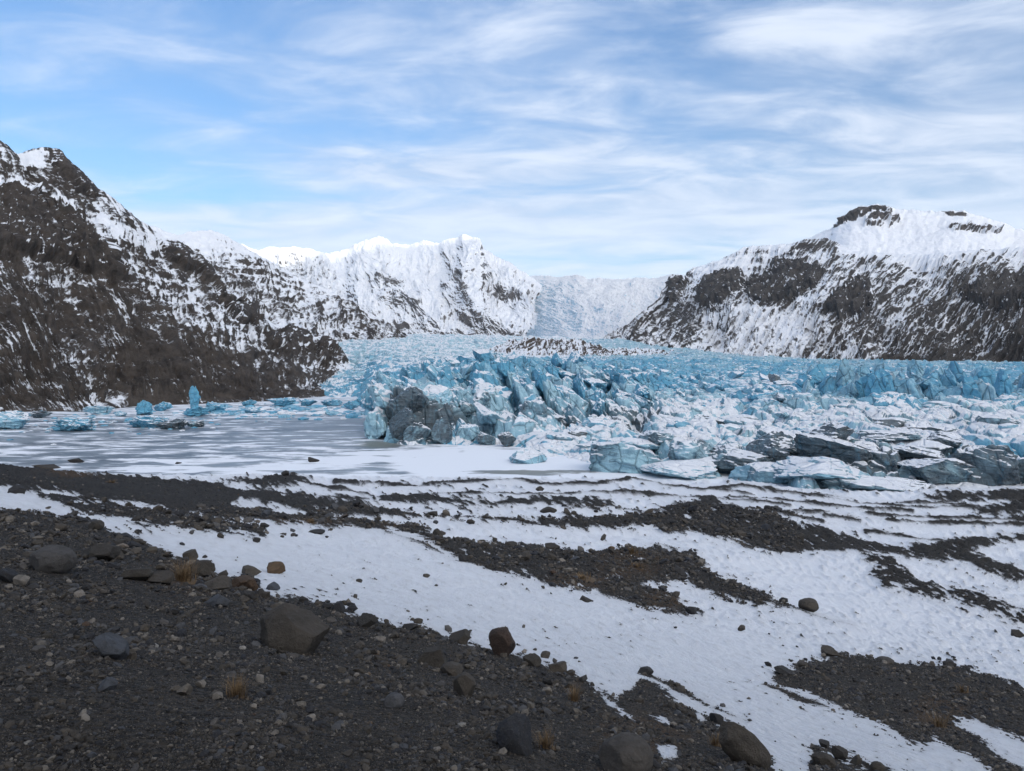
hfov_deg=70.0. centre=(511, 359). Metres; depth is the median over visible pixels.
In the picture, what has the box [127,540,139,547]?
stone
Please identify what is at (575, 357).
serac
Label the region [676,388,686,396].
ice fin
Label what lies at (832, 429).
ice block
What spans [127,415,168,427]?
iceberg
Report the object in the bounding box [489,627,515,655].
boulder
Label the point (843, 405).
ice block
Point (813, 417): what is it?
ice block
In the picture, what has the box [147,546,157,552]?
stone
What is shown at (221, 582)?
boulder
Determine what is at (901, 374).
serac
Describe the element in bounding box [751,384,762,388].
ice fin
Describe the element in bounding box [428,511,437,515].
boulder
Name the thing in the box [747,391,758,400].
ice fin
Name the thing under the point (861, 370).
serac
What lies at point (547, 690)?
stone
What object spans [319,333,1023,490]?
glacier
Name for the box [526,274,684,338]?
icefall
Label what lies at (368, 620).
boulder
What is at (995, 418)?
ice block
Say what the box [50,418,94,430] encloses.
iceberg
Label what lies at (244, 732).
gravel
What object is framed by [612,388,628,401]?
serac
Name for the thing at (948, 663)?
boulder
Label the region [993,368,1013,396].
serac
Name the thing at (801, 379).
serac
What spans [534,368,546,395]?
serac
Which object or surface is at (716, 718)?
boulder
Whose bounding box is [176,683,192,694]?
boulder
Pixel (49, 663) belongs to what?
stone
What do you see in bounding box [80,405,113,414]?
iceberg
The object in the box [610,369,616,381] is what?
serac
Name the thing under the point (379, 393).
serac
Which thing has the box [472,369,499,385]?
serac
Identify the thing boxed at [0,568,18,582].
boulder
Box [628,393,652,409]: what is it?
serac
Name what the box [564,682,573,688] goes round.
stone
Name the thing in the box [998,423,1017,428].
ice block
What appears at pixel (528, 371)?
serac
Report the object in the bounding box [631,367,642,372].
ice fin
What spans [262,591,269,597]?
stone
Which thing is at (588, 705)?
stone
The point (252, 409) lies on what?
iceberg
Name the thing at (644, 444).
ice block
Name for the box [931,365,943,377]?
serac
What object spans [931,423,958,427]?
ice block
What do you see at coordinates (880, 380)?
serac
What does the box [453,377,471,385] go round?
serac
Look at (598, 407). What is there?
serac
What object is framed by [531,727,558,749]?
grass tuft
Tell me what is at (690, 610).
boulder
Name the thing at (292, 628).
boulder
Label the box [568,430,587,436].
ice block
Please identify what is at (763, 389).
ice fin
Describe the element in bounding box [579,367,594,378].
serac
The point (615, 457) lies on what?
ice block
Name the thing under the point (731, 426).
ice block
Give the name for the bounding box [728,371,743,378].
ice fin
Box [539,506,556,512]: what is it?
boulder
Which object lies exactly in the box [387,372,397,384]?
serac
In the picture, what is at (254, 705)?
stone
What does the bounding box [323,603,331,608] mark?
stone
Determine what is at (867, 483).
ice block
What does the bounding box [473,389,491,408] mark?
serac
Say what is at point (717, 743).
grass tuft
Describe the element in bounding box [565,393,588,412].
serac
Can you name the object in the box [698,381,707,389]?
ice fin
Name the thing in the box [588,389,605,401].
serac
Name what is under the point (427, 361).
serac
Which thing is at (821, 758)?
boulder
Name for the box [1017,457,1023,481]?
ice block
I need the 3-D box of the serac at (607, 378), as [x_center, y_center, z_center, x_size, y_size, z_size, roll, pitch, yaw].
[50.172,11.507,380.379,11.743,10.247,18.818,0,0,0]
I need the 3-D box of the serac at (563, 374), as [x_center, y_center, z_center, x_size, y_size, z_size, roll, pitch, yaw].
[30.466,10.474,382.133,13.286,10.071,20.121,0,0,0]
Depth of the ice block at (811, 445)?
168.55 m
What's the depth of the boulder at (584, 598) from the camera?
23.52 m
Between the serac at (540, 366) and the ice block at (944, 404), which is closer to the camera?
the ice block at (944, 404)
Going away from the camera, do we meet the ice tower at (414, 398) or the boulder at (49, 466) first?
the boulder at (49, 466)
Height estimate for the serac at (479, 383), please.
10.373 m
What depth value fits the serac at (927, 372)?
355.47 m
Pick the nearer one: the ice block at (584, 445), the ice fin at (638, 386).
the ice block at (584, 445)
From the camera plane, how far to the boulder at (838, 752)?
5.76 m
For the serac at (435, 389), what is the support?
on the glacier
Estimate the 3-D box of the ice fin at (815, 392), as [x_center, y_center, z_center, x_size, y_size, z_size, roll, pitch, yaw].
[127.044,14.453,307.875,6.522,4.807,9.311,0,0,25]
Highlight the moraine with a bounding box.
[485,337,683,355]
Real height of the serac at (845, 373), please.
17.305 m
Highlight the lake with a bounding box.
[0,396,731,483]
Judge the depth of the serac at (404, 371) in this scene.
426.18 m
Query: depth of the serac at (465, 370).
342.22 m
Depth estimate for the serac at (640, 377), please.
353.41 m
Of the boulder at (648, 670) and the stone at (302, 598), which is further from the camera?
the stone at (302, 598)
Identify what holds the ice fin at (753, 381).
on the glacier
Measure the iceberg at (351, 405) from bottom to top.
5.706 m
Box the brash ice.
[4,401,364,444]
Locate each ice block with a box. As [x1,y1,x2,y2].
[509,447,546,463]
[542,452,559,456]
[546,431,573,440]
[554,414,565,419]
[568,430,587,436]
[575,443,590,447]
[581,417,608,427]
[588,441,661,473]
[615,437,659,449]
[636,430,673,443]
[640,456,717,480]
[666,419,690,427]
[667,439,715,459]
[694,414,724,423]
[711,445,773,471]
[717,423,741,430]
[724,417,755,424]
[728,462,788,483]
[734,414,757,419]
[746,431,792,461]
[753,426,795,443]
[771,456,869,479]
[774,411,788,417]
[789,441,798,455]
[794,432,872,463]
[798,415,819,422]
[809,421,854,439]
[816,480,826,488]
[821,475,918,491]
[833,403,847,407]
[856,430,922,441]
[872,417,906,426]
[884,476,932,488]
[891,444,945,458]
[897,458,976,484]
[903,421,932,430]
[904,439,953,453]
[923,401,962,408]
[926,430,964,447]
[927,425,957,431]
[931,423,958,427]
[936,482,989,487]
[947,444,1020,485]
[975,413,1020,424]
[997,409,1023,413]
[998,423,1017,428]
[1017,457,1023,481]
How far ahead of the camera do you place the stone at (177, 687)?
3.79 m
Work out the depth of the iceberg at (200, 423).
303.18 m
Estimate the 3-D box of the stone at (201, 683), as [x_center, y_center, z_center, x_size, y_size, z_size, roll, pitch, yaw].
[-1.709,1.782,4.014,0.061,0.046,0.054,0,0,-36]
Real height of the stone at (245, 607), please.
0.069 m
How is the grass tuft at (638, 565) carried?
on the ground
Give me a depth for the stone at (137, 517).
20.77 m
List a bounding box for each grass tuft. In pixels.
[165,556,204,583]
[217,673,255,699]
[306,518,317,523]
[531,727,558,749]
[562,683,584,701]
[570,573,594,582]
[623,545,637,554]
[632,562,644,569]
[704,731,720,746]
[926,711,949,727]
[955,684,969,692]
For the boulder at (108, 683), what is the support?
on the ground
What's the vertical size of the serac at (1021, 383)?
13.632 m
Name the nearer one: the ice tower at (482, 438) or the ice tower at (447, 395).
the ice tower at (482, 438)
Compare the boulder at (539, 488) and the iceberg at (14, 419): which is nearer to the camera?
the boulder at (539, 488)
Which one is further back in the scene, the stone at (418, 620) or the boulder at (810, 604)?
the boulder at (810, 604)
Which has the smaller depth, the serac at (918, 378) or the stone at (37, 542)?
the stone at (37, 542)
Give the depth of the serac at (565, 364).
397.56 m
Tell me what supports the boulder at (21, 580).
on the ground
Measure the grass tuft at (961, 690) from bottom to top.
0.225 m
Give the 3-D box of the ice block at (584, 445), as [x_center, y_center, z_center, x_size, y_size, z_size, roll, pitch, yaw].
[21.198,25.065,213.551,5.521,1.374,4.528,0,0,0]
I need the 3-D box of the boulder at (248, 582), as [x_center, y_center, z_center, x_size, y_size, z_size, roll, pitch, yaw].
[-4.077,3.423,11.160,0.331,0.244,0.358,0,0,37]
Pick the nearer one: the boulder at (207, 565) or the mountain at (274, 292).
the boulder at (207, 565)
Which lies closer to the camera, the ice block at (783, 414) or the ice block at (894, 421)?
the ice block at (894, 421)
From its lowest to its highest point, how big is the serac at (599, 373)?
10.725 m
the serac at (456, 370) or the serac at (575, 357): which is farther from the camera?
the serac at (575, 357)
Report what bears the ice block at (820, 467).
on the glacier
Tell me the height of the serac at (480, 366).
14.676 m
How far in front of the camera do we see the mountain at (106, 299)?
552.55 m
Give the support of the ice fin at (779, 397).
on the glacier
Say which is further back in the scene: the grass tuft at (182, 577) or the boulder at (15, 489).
the boulder at (15, 489)
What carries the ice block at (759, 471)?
on the lake
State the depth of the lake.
223.14 m
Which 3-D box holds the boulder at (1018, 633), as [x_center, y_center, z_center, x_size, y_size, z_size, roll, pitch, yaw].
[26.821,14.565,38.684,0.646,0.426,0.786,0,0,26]
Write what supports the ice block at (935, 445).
on the glacier
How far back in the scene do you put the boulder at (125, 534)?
16.21 m
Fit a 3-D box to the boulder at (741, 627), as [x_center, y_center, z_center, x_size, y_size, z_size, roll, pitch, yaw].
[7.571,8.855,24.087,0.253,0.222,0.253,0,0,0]
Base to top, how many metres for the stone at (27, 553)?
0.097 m
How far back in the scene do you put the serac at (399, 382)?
322.17 m
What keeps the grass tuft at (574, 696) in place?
on the ground
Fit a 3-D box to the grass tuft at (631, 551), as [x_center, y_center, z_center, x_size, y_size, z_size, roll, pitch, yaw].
[7.781,12.511,47.931,1.103,0.565,1.333,0,0,13]
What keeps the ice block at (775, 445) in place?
on the glacier
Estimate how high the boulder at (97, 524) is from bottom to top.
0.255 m
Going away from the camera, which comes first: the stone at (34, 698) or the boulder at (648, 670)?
the stone at (34, 698)
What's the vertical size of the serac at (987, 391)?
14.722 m
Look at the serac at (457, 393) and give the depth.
282.72 m
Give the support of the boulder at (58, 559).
on the ground
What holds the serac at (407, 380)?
on the glacier
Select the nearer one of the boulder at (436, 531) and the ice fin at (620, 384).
the boulder at (436, 531)
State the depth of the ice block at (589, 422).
248.81 m
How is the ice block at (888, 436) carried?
on the glacier
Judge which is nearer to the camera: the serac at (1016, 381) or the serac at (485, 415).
the serac at (485, 415)
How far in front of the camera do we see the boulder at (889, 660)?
21.07 m
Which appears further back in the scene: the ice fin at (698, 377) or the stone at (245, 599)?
the ice fin at (698, 377)
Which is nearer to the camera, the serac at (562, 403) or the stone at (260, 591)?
the stone at (260, 591)
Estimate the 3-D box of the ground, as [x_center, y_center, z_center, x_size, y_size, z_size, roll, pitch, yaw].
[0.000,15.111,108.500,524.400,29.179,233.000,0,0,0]
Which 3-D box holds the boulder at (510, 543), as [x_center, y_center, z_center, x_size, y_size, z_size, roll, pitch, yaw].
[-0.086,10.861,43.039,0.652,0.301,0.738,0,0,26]
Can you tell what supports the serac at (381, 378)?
on the glacier
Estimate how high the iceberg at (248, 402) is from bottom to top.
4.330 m
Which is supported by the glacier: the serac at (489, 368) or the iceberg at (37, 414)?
the serac at (489, 368)
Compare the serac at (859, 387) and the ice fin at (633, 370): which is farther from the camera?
the ice fin at (633, 370)
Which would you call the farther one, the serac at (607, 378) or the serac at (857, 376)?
the serac at (607, 378)
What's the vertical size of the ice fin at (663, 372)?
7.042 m
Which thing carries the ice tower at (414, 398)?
on the glacier
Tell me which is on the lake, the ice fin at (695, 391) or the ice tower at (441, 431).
the ice tower at (441, 431)
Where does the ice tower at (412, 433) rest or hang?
on the lake
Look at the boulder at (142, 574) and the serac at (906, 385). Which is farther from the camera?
the serac at (906, 385)
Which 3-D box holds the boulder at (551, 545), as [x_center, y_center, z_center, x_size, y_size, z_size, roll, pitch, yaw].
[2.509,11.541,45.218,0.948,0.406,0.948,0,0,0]
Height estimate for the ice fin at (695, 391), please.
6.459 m
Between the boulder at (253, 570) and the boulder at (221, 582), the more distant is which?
the boulder at (253, 570)
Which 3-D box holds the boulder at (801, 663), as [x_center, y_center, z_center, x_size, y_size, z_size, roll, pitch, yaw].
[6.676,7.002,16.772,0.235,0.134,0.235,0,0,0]
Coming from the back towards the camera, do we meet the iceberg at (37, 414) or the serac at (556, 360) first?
the serac at (556, 360)
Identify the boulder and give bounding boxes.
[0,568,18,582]
[7,485,25,493]
[13,575,29,585]
[29,545,77,573]
[32,464,60,468]
[68,458,82,462]
[81,544,121,561]
[89,520,104,529]
[92,632,128,659]
[97,677,117,691]
[120,532,135,540]
[121,567,152,580]
[148,570,173,584]
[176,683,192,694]
[187,560,211,576]
[204,575,231,590]
[204,594,230,606]
[232,575,258,590]
[242,565,261,575]
[260,603,329,653]
[267,561,285,573]
[281,470,289,475]
[308,457,319,461]
[309,529,324,533]
[332,601,344,613]
[355,613,378,627]
[384,692,404,708]
[402,623,417,629]
[418,646,446,667]
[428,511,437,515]
[432,528,443,534]
[440,661,463,675]
[449,629,469,644]
[453,672,475,695]
[458,554,466,561]
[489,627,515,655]
[496,713,532,755]
[505,541,516,545]
[523,653,541,666]
[536,486,543,490]
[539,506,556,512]
[545,542,559,549]
[548,661,566,673]
[579,595,592,601]
[579,675,587,682]
[599,732,653,770]
[638,666,653,674]
[685,606,696,613]
[709,713,723,723]
[719,720,771,768]
[738,625,744,630]
[774,665,792,675]
[797,661,807,666]
[798,598,818,611]
[812,752,835,767]
[819,739,829,747]
[821,645,839,655]
[831,745,847,759]
[849,754,861,764]
[870,761,884,770]
[876,656,894,663]
[942,660,956,666]
[1011,629,1023,637]
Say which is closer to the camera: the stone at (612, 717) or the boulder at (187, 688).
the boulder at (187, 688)
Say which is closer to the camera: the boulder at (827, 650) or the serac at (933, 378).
the boulder at (827, 650)
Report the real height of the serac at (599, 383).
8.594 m
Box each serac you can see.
[361,389,373,410]
[363,406,388,438]
[366,383,392,412]
[375,370,393,386]
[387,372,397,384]
[397,379,406,386]
[399,367,414,380]
[401,376,415,383]
[406,365,420,371]
[421,360,429,370]
[422,361,436,373]
[423,384,458,403]
[426,363,440,381]
[435,360,447,368]
[435,365,455,387]
[445,356,459,366]
[450,387,464,402]
[452,365,460,373]
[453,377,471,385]
[456,356,469,362]
[456,359,466,366]
[459,401,476,416]
[460,362,474,380]
[466,382,473,390]
[469,359,490,375]
[472,348,493,361]
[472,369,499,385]
[472,378,493,394]
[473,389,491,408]
[473,402,500,424]
[485,363,503,386]
[493,352,507,359]
[493,384,512,403]
[497,360,515,383]
[508,354,526,367]
[512,374,541,393]
[514,364,531,380]
[518,396,553,421]
[523,366,532,379]
[526,394,537,400]
[533,363,549,377]
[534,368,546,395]
[546,363,558,374]
[548,407,567,428]
[550,352,562,366]
[553,396,573,414]
[554,385,563,399]
[558,370,575,378]
[560,385,578,395]
[563,360,567,370]
[563,376,573,390]
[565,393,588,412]
[567,350,583,363]
[573,372,587,387]
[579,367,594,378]
[584,377,606,390]
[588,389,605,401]
[591,398,605,415]
[592,368,605,381]
[602,365,615,374]
[604,374,611,390]
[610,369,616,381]
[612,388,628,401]
[619,372,636,383]
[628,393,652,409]
[629,405,639,412]
[630,372,646,383]
[634,385,649,396]
[794,372,815,388]
[801,380,813,392]
[807,363,826,384]
[818,373,835,395]
[836,358,854,385]
[836,381,858,397]
[853,373,859,382]
[854,365,869,376]
[854,380,864,398]
[859,373,868,388]
[864,368,895,396]
[874,358,884,370]
[893,376,924,398]
[896,371,905,378]
[906,359,923,377]
[913,374,924,392]
[918,372,942,391]
[922,368,937,377]
[925,382,945,399]
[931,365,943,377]
[940,368,956,386]
[949,361,967,382]
[961,375,982,400]
[971,368,978,376]
[973,366,995,385]
[974,378,996,400]
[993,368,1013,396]
[1013,374,1021,384]
[1017,373,1023,388]
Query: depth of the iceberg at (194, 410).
362.77 m
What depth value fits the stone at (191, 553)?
14.38 m
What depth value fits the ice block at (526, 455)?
199.20 m
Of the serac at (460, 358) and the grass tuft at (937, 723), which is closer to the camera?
the grass tuft at (937, 723)
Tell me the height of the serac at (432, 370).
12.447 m
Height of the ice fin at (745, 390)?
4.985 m
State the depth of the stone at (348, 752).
3.07 m
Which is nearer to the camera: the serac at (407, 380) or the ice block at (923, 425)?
the ice block at (923, 425)
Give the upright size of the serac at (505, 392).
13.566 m
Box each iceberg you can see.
[0,410,30,428]
[31,411,51,417]
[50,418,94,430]
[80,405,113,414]
[115,411,126,415]
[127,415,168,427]
[135,400,152,414]
[154,401,172,410]
[154,418,189,428]
[183,405,209,415]
[187,420,204,426]
[189,386,200,406]
[206,401,225,411]
[241,400,256,405]
[245,407,260,412]
[266,397,297,406]
[298,399,317,405]
[320,399,342,405]
[343,400,359,409]
[357,396,362,405]
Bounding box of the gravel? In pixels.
[0,466,1023,770]
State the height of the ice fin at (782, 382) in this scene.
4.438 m
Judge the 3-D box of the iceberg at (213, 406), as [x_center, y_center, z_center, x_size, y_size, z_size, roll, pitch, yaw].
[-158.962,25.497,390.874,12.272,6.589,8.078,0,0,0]
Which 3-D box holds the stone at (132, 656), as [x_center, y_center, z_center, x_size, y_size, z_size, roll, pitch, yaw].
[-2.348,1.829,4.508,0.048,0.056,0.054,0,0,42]
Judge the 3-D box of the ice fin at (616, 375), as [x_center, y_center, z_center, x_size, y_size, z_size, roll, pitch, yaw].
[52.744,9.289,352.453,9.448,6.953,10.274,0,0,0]
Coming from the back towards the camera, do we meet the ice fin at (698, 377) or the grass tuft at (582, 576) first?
the ice fin at (698, 377)
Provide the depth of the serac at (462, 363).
402.31 m
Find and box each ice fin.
[612,372,619,382]
[614,367,624,373]
[618,381,633,386]
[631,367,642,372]
[633,384,649,398]
[647,371,656,376]
[659,369,671,376]
[661,387,673,395]
[673,397,687,404]
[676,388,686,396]
[688,376,698,383]
[691,387,701,395]
[695,373,701,379]
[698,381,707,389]
[705,384,717,392]
[714,384,724,390]
[718,374,729,380]
[721,397,735,403]
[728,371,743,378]
[731,390,744,398]
[741,387,752,393]
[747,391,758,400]
[749,378,758,385]
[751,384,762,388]
[754,386,770,392]
[759,373,768,380]
[764,385,779,391]
[768,373,780,381]
[772,380,790,384]
[773,392,786,401]
[786,386,797,391]
[806,389,819,397]
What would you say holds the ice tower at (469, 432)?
on the lake
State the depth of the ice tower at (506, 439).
235.10 m
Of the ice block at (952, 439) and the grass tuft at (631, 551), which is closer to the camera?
the grass tuft at (631, 551)
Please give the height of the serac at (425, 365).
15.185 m
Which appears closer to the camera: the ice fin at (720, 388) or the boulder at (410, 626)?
the boulder at (410, 626)
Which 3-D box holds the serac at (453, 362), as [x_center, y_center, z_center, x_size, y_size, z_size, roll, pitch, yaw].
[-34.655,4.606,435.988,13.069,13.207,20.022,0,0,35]
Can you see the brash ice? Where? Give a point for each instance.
(289, 413)
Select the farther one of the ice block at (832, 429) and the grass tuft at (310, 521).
the ice block at (832, 429)
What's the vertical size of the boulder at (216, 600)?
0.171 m
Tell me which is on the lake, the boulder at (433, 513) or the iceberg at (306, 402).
the iceberg at (306, 402)
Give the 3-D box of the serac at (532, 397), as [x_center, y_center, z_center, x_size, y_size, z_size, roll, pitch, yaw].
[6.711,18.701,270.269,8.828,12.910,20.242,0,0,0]
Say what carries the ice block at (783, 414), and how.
on the glacier
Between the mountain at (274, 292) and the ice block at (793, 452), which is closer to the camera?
the ice block at (793, 452)
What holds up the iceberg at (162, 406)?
on the lake
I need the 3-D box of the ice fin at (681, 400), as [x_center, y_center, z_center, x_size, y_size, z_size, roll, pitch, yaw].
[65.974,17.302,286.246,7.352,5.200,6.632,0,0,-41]
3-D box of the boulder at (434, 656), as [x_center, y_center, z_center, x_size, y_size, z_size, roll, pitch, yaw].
[-0.783,2.952,7.234,0.289,0.201,0.289,0,0,0]
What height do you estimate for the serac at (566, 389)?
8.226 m
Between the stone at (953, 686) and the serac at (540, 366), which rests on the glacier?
the serac at (540, 366)
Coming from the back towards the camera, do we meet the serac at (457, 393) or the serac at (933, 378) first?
the serac at (933, 378)
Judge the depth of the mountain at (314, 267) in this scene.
3092.70 m
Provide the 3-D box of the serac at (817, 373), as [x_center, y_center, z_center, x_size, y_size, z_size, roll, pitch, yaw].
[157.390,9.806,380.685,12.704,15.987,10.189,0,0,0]
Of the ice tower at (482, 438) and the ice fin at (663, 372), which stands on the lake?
the ice tower at (482, 438)
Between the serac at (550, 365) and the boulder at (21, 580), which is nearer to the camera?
the boulder at (21, 580)
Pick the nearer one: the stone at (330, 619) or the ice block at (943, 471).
the stone at (330, 619)
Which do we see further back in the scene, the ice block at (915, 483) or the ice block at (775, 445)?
the ice block at (775, 445)
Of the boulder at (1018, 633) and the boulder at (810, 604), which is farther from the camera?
the boulder at (1018, 633)
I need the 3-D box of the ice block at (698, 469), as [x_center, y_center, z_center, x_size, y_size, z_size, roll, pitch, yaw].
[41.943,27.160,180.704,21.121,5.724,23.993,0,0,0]
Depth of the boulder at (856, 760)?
5.62 m
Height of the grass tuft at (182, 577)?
0.402 m
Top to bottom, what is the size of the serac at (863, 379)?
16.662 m
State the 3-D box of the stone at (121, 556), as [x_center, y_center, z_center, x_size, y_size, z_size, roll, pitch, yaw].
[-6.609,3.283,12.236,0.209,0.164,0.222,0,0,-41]
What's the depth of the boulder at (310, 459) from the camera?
200.28 m
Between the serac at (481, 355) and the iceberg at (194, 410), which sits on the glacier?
the serac at (481, 355)
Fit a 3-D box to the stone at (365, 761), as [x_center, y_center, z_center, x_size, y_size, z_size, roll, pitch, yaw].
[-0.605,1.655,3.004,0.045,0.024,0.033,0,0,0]
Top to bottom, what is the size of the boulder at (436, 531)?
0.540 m
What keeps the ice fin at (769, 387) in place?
on the glacier
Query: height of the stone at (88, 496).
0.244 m
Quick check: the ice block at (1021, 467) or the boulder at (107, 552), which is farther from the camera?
the ice block at (1021, 467)
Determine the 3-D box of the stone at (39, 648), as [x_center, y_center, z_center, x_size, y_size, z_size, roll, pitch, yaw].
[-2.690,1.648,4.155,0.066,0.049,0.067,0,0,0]
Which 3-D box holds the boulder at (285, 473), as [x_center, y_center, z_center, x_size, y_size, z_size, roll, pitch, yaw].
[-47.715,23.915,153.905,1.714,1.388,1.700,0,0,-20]
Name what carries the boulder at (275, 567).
on the ground
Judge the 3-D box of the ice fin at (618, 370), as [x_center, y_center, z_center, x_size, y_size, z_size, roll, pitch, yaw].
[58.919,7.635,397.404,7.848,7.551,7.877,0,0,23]
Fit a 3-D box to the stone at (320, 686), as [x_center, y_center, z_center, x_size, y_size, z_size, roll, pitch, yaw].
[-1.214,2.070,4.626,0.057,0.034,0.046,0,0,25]
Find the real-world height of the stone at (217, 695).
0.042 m
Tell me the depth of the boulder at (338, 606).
10.32 m
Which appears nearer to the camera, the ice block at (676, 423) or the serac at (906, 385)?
the ice block at (676, 423)
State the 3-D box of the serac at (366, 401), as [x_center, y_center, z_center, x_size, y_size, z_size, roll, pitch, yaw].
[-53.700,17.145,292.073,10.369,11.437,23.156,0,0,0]
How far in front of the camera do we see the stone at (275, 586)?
11.85 m
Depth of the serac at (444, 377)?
305.54 m
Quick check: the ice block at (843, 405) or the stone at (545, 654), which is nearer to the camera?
the stone at (545, 654)
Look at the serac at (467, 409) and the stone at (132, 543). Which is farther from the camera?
the serac at (467, 409)
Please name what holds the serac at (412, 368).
on the glacier
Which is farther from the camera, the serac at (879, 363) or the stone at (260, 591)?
the serac at (879, 363)
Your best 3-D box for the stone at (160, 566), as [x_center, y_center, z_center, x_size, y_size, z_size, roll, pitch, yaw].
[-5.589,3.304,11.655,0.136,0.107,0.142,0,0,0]
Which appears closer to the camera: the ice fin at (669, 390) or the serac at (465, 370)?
the ice fin at (669, 390)
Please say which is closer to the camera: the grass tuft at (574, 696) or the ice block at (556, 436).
the grass tuft at (574, 696)
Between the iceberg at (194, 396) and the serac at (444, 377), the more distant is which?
the iceberg at (194, 396)
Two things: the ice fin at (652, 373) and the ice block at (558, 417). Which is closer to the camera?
the ice block at (558, 417)
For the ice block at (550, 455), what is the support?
in the lake
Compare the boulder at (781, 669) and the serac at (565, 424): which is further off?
the serac at (565, 424)
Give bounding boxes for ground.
[0,464,1023,770]
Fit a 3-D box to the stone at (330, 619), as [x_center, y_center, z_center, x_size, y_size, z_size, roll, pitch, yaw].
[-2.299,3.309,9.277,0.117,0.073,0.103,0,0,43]
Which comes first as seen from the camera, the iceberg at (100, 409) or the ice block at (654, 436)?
the ice block at (654, 436)
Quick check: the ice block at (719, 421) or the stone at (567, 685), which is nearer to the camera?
the stone at (567, 685)
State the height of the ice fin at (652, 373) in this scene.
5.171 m
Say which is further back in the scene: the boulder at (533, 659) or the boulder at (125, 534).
the boulder at (125, 534)
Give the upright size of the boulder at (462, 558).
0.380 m
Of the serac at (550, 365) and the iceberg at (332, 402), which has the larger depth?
the iceberg at (332, 402)
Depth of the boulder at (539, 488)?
122.60 m
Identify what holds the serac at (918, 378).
on the glacier
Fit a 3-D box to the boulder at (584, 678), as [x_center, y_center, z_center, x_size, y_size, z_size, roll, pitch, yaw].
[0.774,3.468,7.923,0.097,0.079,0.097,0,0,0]
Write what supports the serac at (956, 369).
on the glacier
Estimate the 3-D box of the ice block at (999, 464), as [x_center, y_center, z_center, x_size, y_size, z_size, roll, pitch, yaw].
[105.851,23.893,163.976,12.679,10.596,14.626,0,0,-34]
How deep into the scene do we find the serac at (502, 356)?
425.18 m
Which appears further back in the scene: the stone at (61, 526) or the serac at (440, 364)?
the serac at (440, 364)
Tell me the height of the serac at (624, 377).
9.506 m
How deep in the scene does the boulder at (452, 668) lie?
6.62 m
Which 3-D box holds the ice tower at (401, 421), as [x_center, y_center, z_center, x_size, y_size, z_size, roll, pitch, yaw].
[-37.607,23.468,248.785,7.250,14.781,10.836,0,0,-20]
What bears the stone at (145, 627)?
on the ground
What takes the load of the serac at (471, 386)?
on the glacier
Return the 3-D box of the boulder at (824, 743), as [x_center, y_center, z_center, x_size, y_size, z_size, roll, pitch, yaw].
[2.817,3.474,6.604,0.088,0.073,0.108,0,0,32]
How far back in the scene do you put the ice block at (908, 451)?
172.91 m
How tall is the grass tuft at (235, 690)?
0.137 m
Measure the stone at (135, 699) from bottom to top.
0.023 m
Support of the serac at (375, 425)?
on the glacier
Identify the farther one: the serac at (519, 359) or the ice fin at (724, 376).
the ice fin at (724, 376)
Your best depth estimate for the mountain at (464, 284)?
3792.36 m
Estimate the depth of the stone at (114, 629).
5.48 m
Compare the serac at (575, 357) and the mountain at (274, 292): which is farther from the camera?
the mountain at (274, 292)
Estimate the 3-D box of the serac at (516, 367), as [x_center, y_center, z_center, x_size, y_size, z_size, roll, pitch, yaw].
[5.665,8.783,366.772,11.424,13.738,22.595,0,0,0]
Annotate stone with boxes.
[23,551,34,556]
[31,539,42,546]
[31,645,45,652]
[31,696,38,700]
[46,661,53,665]
[54,523,67,530]
[84,494,91,499]
[97,674,105,678]
[109,627,119,632]
[116,551,123,559]
[126,652,136,659]
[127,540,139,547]
[130,697,137,701]
[131,514,141,520]
[139,624,149,631]
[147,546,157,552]
[156,563,165,569]
[171,685,180,691]
[182,549,197,558]
[194,679,205,686]
[210,563,215,571]
[212,691,222,699]
[240,590,254,599]
[240,596,249,601]
[240,605,248,610]
[250,703,256,709]
[253,537,260,542]
[257,588,264,596]
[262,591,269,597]
[266,582,279,590]
[299,596,308,601]
[315,684,325,688]
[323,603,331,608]
[325,617,334,622]
[343,749,351,755]
[359,759,369,764]
[413,618,422,623]
[541,651,549,658]
[542,687,551,694]
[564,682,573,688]
[582,703,591,709]
[609,714,616,719]
[949,684,956,689]
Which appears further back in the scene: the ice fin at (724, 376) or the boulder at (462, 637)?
the ice fin at (724, 376)
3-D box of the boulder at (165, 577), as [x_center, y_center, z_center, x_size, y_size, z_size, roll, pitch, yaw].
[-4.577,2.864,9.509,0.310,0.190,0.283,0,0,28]
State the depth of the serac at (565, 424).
275.04 m
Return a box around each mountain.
[0,140,353,411]
[150,226,407,341]
[242,244,341,296]
[326,234,541,335]
[604,238,1023,361]
[801,204,1023,255]
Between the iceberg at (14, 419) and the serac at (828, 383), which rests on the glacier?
the serac at (828, 383)
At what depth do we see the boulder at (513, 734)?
3.59 m
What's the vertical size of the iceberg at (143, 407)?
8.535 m
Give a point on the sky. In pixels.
(610, 139)
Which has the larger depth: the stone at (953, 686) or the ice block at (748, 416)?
the ice block at (748, 416)
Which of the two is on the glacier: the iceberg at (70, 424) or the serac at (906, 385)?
the serac at (906, 385)
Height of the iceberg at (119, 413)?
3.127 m
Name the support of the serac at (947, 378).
on the glacier
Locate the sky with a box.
[0,0,1023,278]
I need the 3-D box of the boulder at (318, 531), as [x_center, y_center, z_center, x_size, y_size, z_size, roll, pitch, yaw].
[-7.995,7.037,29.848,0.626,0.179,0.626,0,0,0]
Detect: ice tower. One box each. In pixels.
[385,386,428,417]
[389,407,413,439]
[403,426,430,441]
[429,388,452,404]
[430,416,452,443]
[455,424,478,440]
[475,432,495,444]
[497,432,515,446]
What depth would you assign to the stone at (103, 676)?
3.75 m
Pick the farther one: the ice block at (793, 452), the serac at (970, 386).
the serac at (970, 386)
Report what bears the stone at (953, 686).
on the ground

